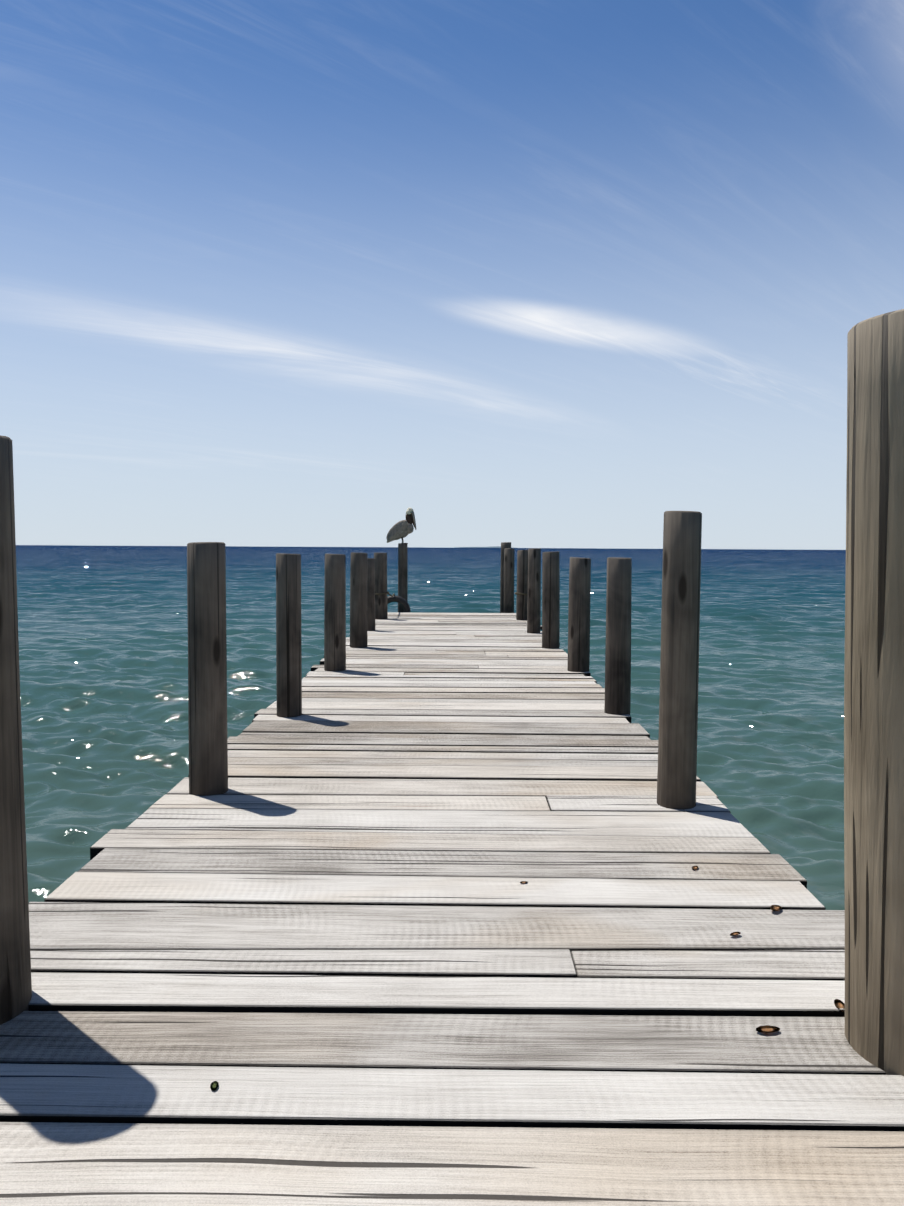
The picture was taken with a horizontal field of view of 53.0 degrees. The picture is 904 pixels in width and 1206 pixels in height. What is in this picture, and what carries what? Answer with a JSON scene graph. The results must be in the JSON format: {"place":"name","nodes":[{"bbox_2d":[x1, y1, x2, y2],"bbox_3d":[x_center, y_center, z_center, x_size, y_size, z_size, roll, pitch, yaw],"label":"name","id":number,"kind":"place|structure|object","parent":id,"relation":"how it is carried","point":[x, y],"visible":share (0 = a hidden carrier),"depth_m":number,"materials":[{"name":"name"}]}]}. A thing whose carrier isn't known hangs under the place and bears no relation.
{"place":"outdoors","nodes":[
{"label":"outdoors","id":0,"kind":"place"},
{"bbox_2d":[386,508,415,543],"bbox_3d":[-0.748,-1.152,13.466,0.441,0.534,0.224,0,3,0],"label":"pelican","id":1,"kind":"object","parent":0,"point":[401,529],"visible":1,"depth_m":13.39,"materials":[{"name":"grey"}]},
{"bbox_2d":[398,543,407,612],"bbox_3d":[-0.742,0.901,13.591,0.146,3.587,0.148,0,3,0],"label":"wooden post","id":2,"kind":"object","parent":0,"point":[402,572],"visible":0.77,"depth_m":13.45,"materials":[{"name":"grey wood"}]},
{"bbox_2d":[16,551,845,909],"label":"sea waves","id":3,"kind":"object","parent":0,"point":[102,637],"visible":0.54,"depth_m":11.34,"materials":[{"name":"liquid"}]},
{"bbox_2d":[276,553,301,717],"bbox_3d":[-0.900,1.371,5.032,0.138,3.290,0.143,0,3,0],"label":"pile","id":4,"kind":"object","parent":3,"relation":"in","point":[288,644],"visible":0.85,"depth_m":4.91,"materials":[{"name":"grey wood"}]},
{"bbox_2d":[324,554,345,671],"bbox_3d":[-0.887,1.265,6.880,0.164,3.276,0.164,0,3,0],"label":"pile","id":5,"kind":"object","parent":3,"relation":"in","point":[335,618],"visible":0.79,"depth_m":6.74,"materials":[{"name":"grey wood"}]},
{"bbox_2d":[500,542,510,612],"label":"pile","id":6,"kind":"object","parent":3,"relation":"on","point":[504,545],"visible":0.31,"depth_m":13.67,"materials":[{"name":"grey wood"}]},
{"bbox_2d":[504,548,514,612],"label":"pile","id":7,"kind":"object","parent":3,"relation":"on","point":[509,580],"visible":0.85,"depth_m":13.17,"materials":[{"name":"grey wood"}]},
{"bbox_2d":[542,551,559,648],"bbox_3d":[0.916,1.165,8.524,0.169,3.296,0.167,0,3,0],"label":"pile","id":8,"kind":"object","parent":3,"relation":"in","point":[550,602],"visible":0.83,"depth_m":8.39,"materials":[{"name":"grey wood"}]},
{"bbox_2d":[567,557,590,671],"bbox_3d":[0.953,1.282,6.912,0.166,3.260,0.166,0,3,0],"label":"pile","id":9,"kind":"object","parent":3,"relation":"in","point":[579,616],"visible":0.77,"depth_m":6.77,"materials":[{"name":"grey wood"}]},
{"bbox_2d":[604,557,631,714],"bbox_3d":[0.927,1.381,5.154,0.144,3.276,0.143,0,3,0],"label":"pile","id":10,"kind":"object","parent":3,"relation":"in","point":[618,650],"visible":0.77,"depth_m":5.03,"materials":[{"name":"grey wood"}]},
{"bbox_2d":[657,511,701,809],"bbox_3d":[0.809,1.400,3.330,0.139,3.460,0.139,0,3,0],"label":"pile","id":11,"kind":"object","parent":3,"relation":"in","point":[679,680],"visible":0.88,"depth_m":3.20,"materials":[{"name":"grey wood"}]},
{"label":"pier stringers","id":12,"kind":"object","parent":3,"relation":"on","visible":0},
{"bbox_2d":[0,612,903,1205],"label":"pier deck","id":13,"kind":"structure","parent":12,"relation":"on","point":[334,948],"depth_m":1.93,"materials":[{"name":"grey wood"}]},
{"bbox_2d":[0,435,31,1024],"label":"pile","id":14,"kind":"object","parent":13,"relation":"in","point":[15,981],"visible":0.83,"depth_m":1.77,"materials":[{"name":"grey wood"}]},
{"bbox_2d":[187,542,227,795],"bbox_3d":[-0.929,1.440,3.490,0.144,3.341,0.145,0,3,0],"label":"pile","id":15,"kind":"object","parent":13,"relation":"in","point":[207,670],"visible":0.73,"depth_m":3.36,"materials":[{"name":"grey wood"}]},
{"bbox_2d":[210,1081,218,1090],"bbox_3d":[-0.406,0.826,1.550,0.014,0.002,0.029,-7,4,-13],"label":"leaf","id":16,"kind":"object","parent":13,"relation":"on","point":[214,1086],"visible":1,"depth_m":1.55,"materials":[{"name":"green plant"}]},
{"bbox_2d":[350,552,367,647],"bbox_3d":[-0.872,1.168,8.478,0.164,3.276,0.164,0,3,0],"label":"pile","id":17,"kind":"object","parent":13,"relation":"in","point":[358,599],"visible":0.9,"depth_m":8.34,"materials":[{"name":"grey wood"}]},
{"bbox_2d":[367,558,374,630],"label":"pile","id":18,"kind":"object","parent":13,"relation":"in","point":[371,596],"visible":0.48,"depth_m":10.04,"materials":[{"name":"grey wood"}]},
{"bbox_2d":[374,553,387,618],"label":"pile","id":19,"kind":"object","parent":13,"relation":"in","point":[381,608],"visible":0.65,"depth_m":11.66,"materials":[{"name":"grey wood"}]},
{"bbox_2d":[516,550,527,619],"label":"pile","id":20,"kind":"object","parent":13,"relation":"in","point":[522,582],"visible":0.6,"depth_m":11.64,"materials":[{"name":"grey wood"}]},
{"bbox_2d":[527,548,540,632],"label":"pile","id":21,"kind":"object","parent":13,"relation":"in","point":[534,595],"visible":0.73,"depth_m":9.82,"materials":[{"name":"grey wood"}]},
{"bbox_2d":[730,932,740,935],"bbox_3d":[0.680,0.794,2.175,0.034,0.002,0.016,-7,5,-29],"label":"leaf","id":22,"kind":"object","parent":13,"relation":"on","point":[734,933],"visible":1,"depth_m":2.18,"materials":[{"name":"brown plant"}]},
{"bbox_2d":[756,1025,779,1032],"bbox_3d":[0.607,0.819,1.742,0.050,0.002,0.023,-1,7,-7],"label":"leaf","id":23,"kind":"object","parent":13,"relation":"on","point":[766,1029],"visible":1,"depth_m":1.74,"materials":[{"name":"orange plant"}]},
{"bbox_2d":[770,905,781,910],"bbox_3d":[0.833,0.784,2.332,0.025,0.002,0.054,10,4,35],"label":"leaf","id":24,"kind":"object","parent":13,"relation":"on","point":[775,907],"visible":0.88,"depth_m":2.33,"materials":[{"name":"brown plant"}]},
{"bbox_2d":[834,999,844,1011],"bbox_3d":[0.786,0.815,1.836,0.021,0.001,0.045,1,8,7],"label":"leaf","id":25,"kind":"object","parent":13,"relation":"on","point":[839,1004],"visible":0.83,"depth_m":1.84,"materials":[{"name":"brown plant"}]},
{"bbox_2d":[844,309,903,1075],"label":"pile","id":26,"kind":"object","parent":13,"relation":"in","point":[874,797],"visible":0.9,"depth_m":1.60,"materials":[{"name":"grey wood"}]},
{"bbox_2d":[16,545,845,555],"bbox_3d":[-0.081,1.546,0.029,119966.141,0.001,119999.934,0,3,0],"label":"horizon","id":27,"kind":"structure","parent":0,"point":[418,550],"depth_m":503.06,"materials":[{"name":"blue liquid"}]},
{"bbox_2d":[0,0,903,549],"label":"sky","id":28,"kind":"structure","parent":0,"point":[274,273],"materials":[{"name":"blue"}]},
{"bbox_2d":[454,546,511,547],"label":"island cay","id":29,"kind":"structure","parent":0,"point":[481,547],"depth_m":8885.50,"materials":[{"name":"grey"}]},
{"bbox_3d":[-0.818,-0.079,12.398,0.053,0.190,1.280,0,3,0],"label":"tyre rope","id":30,"kind":"object","parent":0,"visible":0},
{"bbox_2d":[387,595,410,612],"bbox_3d":[-0.833,0.126,13.043,0.476,0.476,0.136,0,3,0],"label":"tyre fender","id":31,"kind":"object","parent":30,"relation":"attached to","point":[403,602],"visible":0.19,"depth_m":12.97,"materials":[{"name":"rubber"}]}
]}

